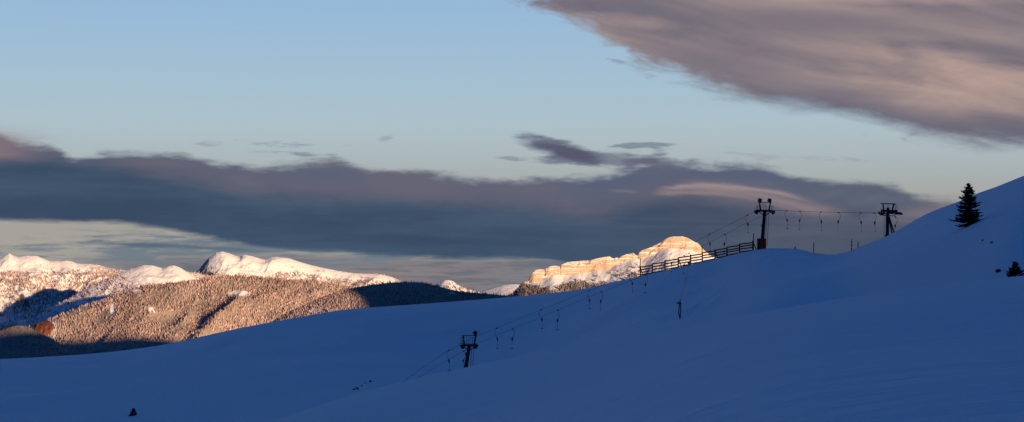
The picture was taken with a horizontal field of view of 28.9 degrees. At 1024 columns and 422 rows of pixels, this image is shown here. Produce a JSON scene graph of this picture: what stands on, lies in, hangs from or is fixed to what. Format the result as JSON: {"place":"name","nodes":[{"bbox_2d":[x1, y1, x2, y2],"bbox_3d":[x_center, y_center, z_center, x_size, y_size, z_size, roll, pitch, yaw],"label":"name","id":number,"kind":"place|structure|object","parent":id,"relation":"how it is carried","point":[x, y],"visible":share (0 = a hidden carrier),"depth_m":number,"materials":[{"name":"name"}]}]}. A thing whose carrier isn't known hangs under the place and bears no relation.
{"place":"outdoors","nodes":[
{"label":"outdoors","id":0,"kind":"place"},
{"bbox_2d":[0,326,79,358],"bbox_3d":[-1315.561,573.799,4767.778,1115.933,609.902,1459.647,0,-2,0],"label":"hill spur","id":1,"kind":"structure","parent":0,"point":[12,343],"depth_m":4486.62,"materials":[{"name":"plant"}]},
{"bbox_2d":[0,324,78,358],"bbox_3d":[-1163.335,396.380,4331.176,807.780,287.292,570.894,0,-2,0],"label":"conifer wood","id":2,"kind":"object","parent":1,"relation":"on","point":[39,334],"visible":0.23,"depth_m":4500.53,"materials":[{"name":"plant"}]},
{"bbox_2d":[0,253,203,328],"bbox_3d":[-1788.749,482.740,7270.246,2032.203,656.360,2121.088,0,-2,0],"label":"mountain range","id":3,"kind":"structure","parent":0,"point":[9,262],"depth_m":7140.71,"materials":[{"name":"white snow"}]},
{"bbox_2d":[0,265,208,330],"bbox_3d":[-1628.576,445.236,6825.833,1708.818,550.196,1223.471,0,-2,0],"label":"conifer wood","id":4,"kind":"object","parent":3,"relation":"on","point":[22,284],"visible":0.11,"depth_m":7041.76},
{"bbox_2d":[19,265,195,326],"bbox_3d":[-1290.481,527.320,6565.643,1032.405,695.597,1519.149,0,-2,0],"label":"mountain knoll","id":5,"kind":"structure","parent":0,"point":[147,274],"depth_m":6300.33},
{"bbox_2d":[15,269,138,325],"bbox_3d":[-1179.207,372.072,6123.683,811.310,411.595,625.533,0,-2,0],"label":"conifer wood","id":6,"kind":"object","parent":5,"relation":"on","point":[90,292],"visible":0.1,"depth_m":6283.99,"materials":[{"name":"green plant"}]},
{"bbox_2d":[48,276,352,353],"bbox_3d":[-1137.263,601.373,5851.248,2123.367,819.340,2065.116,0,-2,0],"label":"hill forested","id":7,"kind":"object","parent":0,"point":[110,311],"visible":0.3,"depth_m":5737.62,"materials":[{"name":"brown plant"}]},
{"bbox_2d":[30,321,53,335],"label":"rock outcrop","id":8,"kind":"object","parent":7,"relation":"on","point":[45,327],"visible":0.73,"depth_m":5765.81,"materials":[{"name":"brown stone"}]},
{"bbox_2d":[29,274,360,353],"bbox_3d":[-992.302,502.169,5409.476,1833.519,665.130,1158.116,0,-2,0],"label":"conifer wood","id":9,"kind":"object","parent":7,"relation":"on","point":[193,327],"visible":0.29,"depth_m":5743.46,"materials":[{"name":"brown plant"}]},
{"bbox_2d":[196,251,399,286],"bbox_3d":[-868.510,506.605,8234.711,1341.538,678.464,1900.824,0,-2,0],"label":"mountain peak","id":10,"kind":"structure","parent":0,"point":[221,262],"depth_m":8159.89,"materials":[{"name":"white snow"}]},
{"bbox_2d":[195,265,405,286],"bbox_3d":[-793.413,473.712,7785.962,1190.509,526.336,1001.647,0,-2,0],"label":"conifer wood","id":11,"kind":"object","parent":10,"relation":"on","point":[333,281],"visible":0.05,"depth_m":8140.83,"materials":[{"name":"green plant"}]},
{"bbox_2d":[272,282,509,321],"bbox_3d":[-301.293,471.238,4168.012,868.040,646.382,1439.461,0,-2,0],"label":"dark hill","id":12,"kind":"structure","parent":0,"point":[411,296],"depth_m":3925.57,"materials":[{"name":"plant"}]},
{"bbox_2d":[273,281,514,321],"bbox_3d":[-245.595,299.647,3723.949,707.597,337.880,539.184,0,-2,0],"label":"conifer forest","id":13,"kind":"object","parent":12,"relation":"on","point":[326,304],"visible":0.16,"depth_m":3938.21,"materials":[{"name":"green plant"}]},
{"bbox_2d":[438,280,479,292],"bbox_3d":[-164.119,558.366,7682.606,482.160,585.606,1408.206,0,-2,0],"label":"mountain cone","id":14,"kind":"object","parent":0,"point":[447,282],"visible":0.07,"depth_m":7463.68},
{"bbox_2d":[436,280,489,293],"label":"conifer wood","id":15,"kind":"object","parent":14,"relation":"on","point":[467,288],"visible":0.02,"depth_m":7469.24,"materials":[{"name":"green plant"}]},
{"bbox_2d":[480,284,518,295],"bbox_3d":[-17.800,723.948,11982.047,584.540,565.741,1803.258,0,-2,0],"label":"mountain dome","id":16,"kind":"structure","parent":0,"point":[506,289],"depth_m":11915.92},
{"bbox_2d":[0,176,1023,421],"bbox_3d":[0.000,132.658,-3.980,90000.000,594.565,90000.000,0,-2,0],"label":"ground","id":17,"kind":"structure","parent":0,"point":[920,318],"depth_m":213.35,"materials":[{"name":"snow"}]},
{"bbox_2d":[128,408,137,415],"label":"spruce tree","id":18,"kind":"object","parent":17,"relation":"on","point":[132,412],"visible":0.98,"depth_m":322.77,"materials":[{"name":"green plant"}]},
{"bbox_2d":[459,330,477,367],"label":"lift pylon","id":19,"kind":"object","parent":17,"relation":"on","point":[474,345],"visible":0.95,"depth_m":321.44,"materials":[{"name":"metal"}]},
{"bbox_2d":[641,240,756,274],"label":"timber fence","id":20,"kind":"object","parent":17,"relation":"on","point":[727,251],"visible":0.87,"depth_m":383.18,"materials":[{"name":"brown wood"}]},
{"bbox_2d":[754,198,774,249],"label":"lift pylon","id":21,"kind":"object","parent":17,"relation":"on","point":[761,242],"visible":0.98,"depth_m":359.12,"materials":[{"name":"metal"}]},
{"bbox_2d":[405,210,852,380],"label":"haul rope","id":22,"kind":"object","parent":21,"relation":"attached to","point":[623,283],"visible":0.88,"depth_m":342.44,"materials":[{"name":"metal"}]},
{"bbox_2d":[677,253,689,318],"bbox_3d":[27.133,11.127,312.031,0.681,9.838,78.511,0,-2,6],"label":"tow hanger","id":23,"kind":"object","parent":22,"relation":"hanging from","point":[679,302],"visible":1,"depth_m":273.13,"materials":[{"name":"metal"}]},
{"bbox_2d":[878,203,902,236],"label":"lift pylon","id":24,"kind":"object","parent":17,"relation":"on","point":[888,222],"visible":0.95,"depth_m":345.84,"materials":[{"name":"metal"}]},
{"bbox_2d":[948,183,982,226],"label":"spruce tree","id":25,"kind":"object","parent":17,"relation":"on","point":[969,217],"visible":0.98,"depth_m":229.78,"materials":[{"name":"green plant"}]},
{"bbox_2d":[1006,261,1023,276],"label":"spruce tree","id":26,"kind":"object","parent":17,"relation":"on","point":[1014,271],"visible":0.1,"depth_m":169.42,"materials":[{"name":"green plant"}]},
{"bbox_2d":[0,0,1023,289],"label":"sky","id":27,"kind":"structure","parent":0,"point":[476,144],"materials":[{"name":"blue"}]},
{"bbox_2d":[512,236,716,295],"bbox_3d":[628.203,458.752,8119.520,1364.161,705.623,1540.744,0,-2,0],"label":"mountain mesa","id":28,"kind":"structure","parent":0,"point":[553,277],"depth_m":7950.76,"materials":[{"name":"stone"}]},
{"bbox_2d":[507,264,643,295],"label":"conifer forest","id":29,"kind":"object","parent":28,"relation":"on","point":[560,287],"visible":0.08,"depth_m":7871.54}
]}

